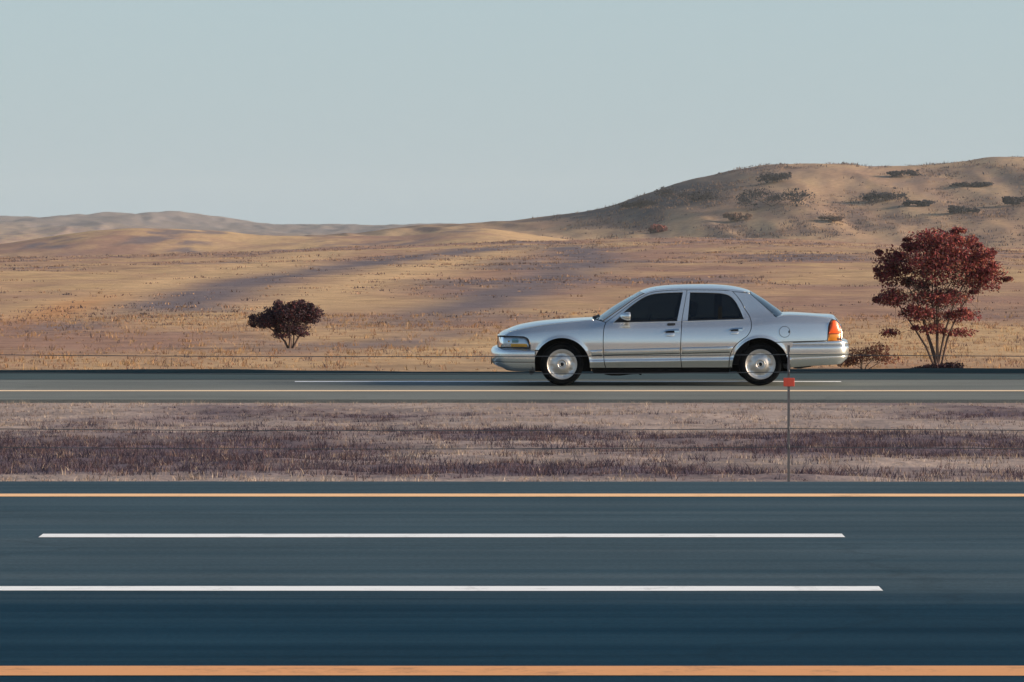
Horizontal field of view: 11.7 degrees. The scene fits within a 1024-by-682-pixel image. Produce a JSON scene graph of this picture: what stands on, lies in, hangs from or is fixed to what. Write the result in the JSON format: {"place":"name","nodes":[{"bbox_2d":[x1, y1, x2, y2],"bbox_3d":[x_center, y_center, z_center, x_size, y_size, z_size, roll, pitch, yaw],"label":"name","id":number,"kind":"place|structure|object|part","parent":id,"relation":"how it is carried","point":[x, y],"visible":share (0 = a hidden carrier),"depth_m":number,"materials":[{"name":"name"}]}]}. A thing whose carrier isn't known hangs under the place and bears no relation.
{"place":"outdoors","nodes":[
{"label":"outdoors","id":0,"kind":"place"},
{"bbox_2d":[0,481,1023,681],"bbox_3d":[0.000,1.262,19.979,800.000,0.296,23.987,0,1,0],"label":"road","id":1,"kind":"structure","parent":0,"point":[945,574],"depth_m":23.80,"materials":[{"name":"grey asphalt"}]},
{"bbox_2d":[0,586,882,590],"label":"road marking","id":2,"kind":"object","parent":1,"relation":"on","point":[494,588],"visible":1,"depth_m":23.10,"materials":[{"name":"white paint"}]},
{"bbox_2d":[39,534,844,536],"bbox_3d":[-0.375,1.044,26.758,4.310,0.003,0.286,0,1,0],"label":"road marking","id":3,"kind":"object","parent":1,"relation":"on","point":[442,535],"visible":1,"depth_m":26.75,"materials":[{"name":"white paint"}]},
{"bbox_2d":[0,666,1023,675],"bbox_3d":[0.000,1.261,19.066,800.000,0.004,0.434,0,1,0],"label":"road marking","id":4,"kind":"object","parent":1,"relation":"on","point":[551,670],"visible":1,"depth_m":19.07,"materials":[{"name":"orange paint"}]},
{"bbox_2d":[0,494,1023,496],"bbox_3d":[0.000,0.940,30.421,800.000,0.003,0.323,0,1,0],"label":"road marking","id":5,"kind":"object","parent":1,"relation":"on","point":[635,495],"visible":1,"depth_m":30.38,"materials":[{"name":"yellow paint"}]},
{"bbox_2d":[0,157,1023,371],"bbox_3d":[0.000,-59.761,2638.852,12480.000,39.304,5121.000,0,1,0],"label":"hills","id":6,"kind":"structure","parent":0,"point":[93,235],"depth_m":248.02,"materials":[{"name":"beige sand"}]},
{"bbox_2d":[247,299,325,347],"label":"round bush","id":7,"kind":"object","parent":6,"relation":"on","point":[279,315],"visible":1,"depth_m":96.93,"materials":[{"name":"red plant"}]},
{"bbox_2d":[0,236,1023,325],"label":"scrub","id":8,"kind":"object","parent":6,"relation":"on","point":[443,286],"visible":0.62,"depth_m":278.82,"materials":[{"name":"brown plant"}]},
{"bbox_2d":[618,198,656,207],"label":"thicket","id":9,"kind":"object","parent":6,"relation":"on","point":[644,203],"visible":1,"depth_m":1401.99,"materials":[{"name":"green plant"}]},
{"bbox_2d":[647,224,666,233],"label":"red bush","id":10,"kind":"object","parent":6,"relation":"on","point":[655,228],"visible":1,"depth_m":1301.93,"materials":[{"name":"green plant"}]},
{"bbox_2d":[654,186,718,203],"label":"thicket","id":11,"kind":"object","parent":6,"relation":"on","point":[663,190],"visible":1,"depth_m":1370.88,"materials":[{"name":"green plant"}]},
{"bbox_2d":[722,212,751,220],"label":"thicket","id":12,"kind":"object","parent":6,"relation":"on","point":[738,216],"visible":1,"depth_m":1302.90,"materials":[{"name":"brown plant"}]},
{"bbox_2d":[756,172,791,182],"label":"thicket","id":13,"kind":"object","parent":6,"relation":"on","point":[772,177],"visible":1,"depth_m":1400.65,"materials":[{"name":"green plant"}]},
{"bbox_2d":[734,185,814,206],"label":"thicket","id":14,"kind":"object","parent":6,"relation":"on","point":[744,199],"visible":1,"depth_m":1325.83,"materials":[{"name":"green plant"}]},
{"bbox_2d":[533,156,1023,247],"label":"scrub","id":15,"kind":"object","parent":6,"relation":"on","point":[844,214],"visible":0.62,"depth_m":1338.05,"materials":[{"name":"brown plant"}]},
{"bbox_2d":[818,215,844,221],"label":"thicket","id":16,"kind":"object","parent":6,"relation":"on","point":[835,218],"visible":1,"depth_m":1273.53,"materials":[{"name":"green plant"}]},
{"bbox_2d":[837,341,902,368],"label":"shrub","id":17,"kind":"object","parent":6,"relation":"on","point":[850,360],"visible":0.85,"depth_m":81.46,"materials":[{"name":"brown plant"}]},
{"bbox_2d":[859,190,907,201],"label":"thicket","id":18,"kind":"object","parent":6,"relation":"on","point":[873,195],"visible":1,"depth_m":1343.47,"materials":[{"name":"green plant"}]},
{"bbox_2d":[886,169,921,176],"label":"thicket","id":19,"kind":"object","parent":6,"relation":"on","point":[901,172],"visible":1,"depth_m":1422.97,"materials":[{"name":"green plant"}]},
{"bbox_2d":[902,199,934,206],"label":"thicket","id":20,"kind":"object","parent":6,"relation":"on","point":[922,203],"visible":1,"depth_m":1321.42,"materials":[{"name":"green plant"}]},
{"bbox_2d":[912,362,963,367],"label":"shrub","id":21,"kind":"object","parent":6,"relation":"on","point":[950,365],"visible":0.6,"depth_m":80.49,"materials":[{"name":"brown plant"}]},
{"bbox_2d":[871,226,1013,364],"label":"red shrub","id":22,"kind":"object","parent":6,"relation":"on","point":[944,253],"visible":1,"depth_m":81.09,"materials":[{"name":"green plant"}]},
{"bbox_2d":[947,205,979,213],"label":"thicket","id":23,"kind":"object","parent":6,"relation":"on","point":[952,209],"visible":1,"depth_m":1293.50,"materials":[{"name":"green plant"}]},
{"bbox_2d":[949,181,993,187],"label":"thicket","id":24,"kind":"object","parent":6,"relation":"on","point":[975,184],"visible":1,"depth_m":1379.81,"materials":[{"name":"green plant"}]},
{"bbox_2d":[1001,196,1023,205],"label":"thicket","id":25,"kind":"object","parent":6,"relation":"on","point":[1007,200],"visible":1,"depth_m":1313.49,"materials":[{"name":"green plant"}]},
{"bbox_2d":[0,399,1023,481],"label":"median ground","id":26,"kind":"structure","parent":0,"point":[882,421],"depth_m":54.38,"materials":[{"name":"plant"}]},
{"bbox_2d":[0,345,1023,481],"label":"cable barrier","id":27,"kind":"object","parent":26,"relation":"on","point":[788,381],"visible":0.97,"depth_m":32.53,"materials":[{"name":"metal"}]},
{"bbox_2d":[0,379,1023,402],"bbox_3d":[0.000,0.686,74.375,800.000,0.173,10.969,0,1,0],"label":"road","id":28,"kind":"structure","parent":0,"point":[508,396],"depth_m":71.84,"materials":[{"name":"grey asphalt"}]},
{"bbox_2d":[0,373,1023,378],"bbox_3d":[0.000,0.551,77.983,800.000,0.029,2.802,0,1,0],"label":"road shoulder","id":29,"kind":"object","parent":28,"relation":"on","point":[518,376],"visible":0.82,"depth_m":77.85},
{"bbox_2d":[0,368,1023,372],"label":"kerb","id":30,"kind":"structure","parent":28,"relation":"on","point":[959,370],"depth_m":79.37,"materials":[{"name":"concrete"}]},
{"bbox_2d":[0,390,1023,390],"bbox_3d":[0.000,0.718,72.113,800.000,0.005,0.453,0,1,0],"label":"road marking","id":31,"kind":"object","parent":28,"relation":"on","point":[511,390],"visible":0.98,"depth_m":72.16,"materials":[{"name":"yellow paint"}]},
{"bbox_2d":[295,381,840,381],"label":"road marking","id":32,"kind":"object","parent":28,"relation":"on","point":[548,381],"visible":0.88,"depth_m":75.74,"materials":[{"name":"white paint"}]},
{"bbox_2d":[491,284,848,385],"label":"sedan","id":33,"kind":"object","parent":28,"relation":"on","point":[732,326],"visible":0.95,"depth_m":73.97,"materials":[{"name":"silver metal"}]},
{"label":"front door","id":34,"kind":"part","parent":33,"relation":"part of","materials":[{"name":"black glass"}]},
{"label":"front door","id":35,"kind":"part","parent":33,"relation":"part of","materials":[{"name":"silver metal"}]},
{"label":"rear door","id":36,"kind":"part","parent":33,"relation":"part of","materials":[{"name":"silver metal"}]},
{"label":"rear window","id":37,"kind":"part","parent":33,"relation":"part of","materials":[{"name":"grey glass"}]},
{"bbox_2d":[0,310,1023,370],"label":"dry grass","id":38,"kind":"structure","parent":0,"point":[419,349],"depth_m":100.33,"materials":[{"name":"brown plant"}]},
{"bbox_2d":[0,0,1023,224],"label":"sky","id":39,"kind":"structure","parent":0,"point":[361,112],"materials":[{"name":"blue"}]}
]}

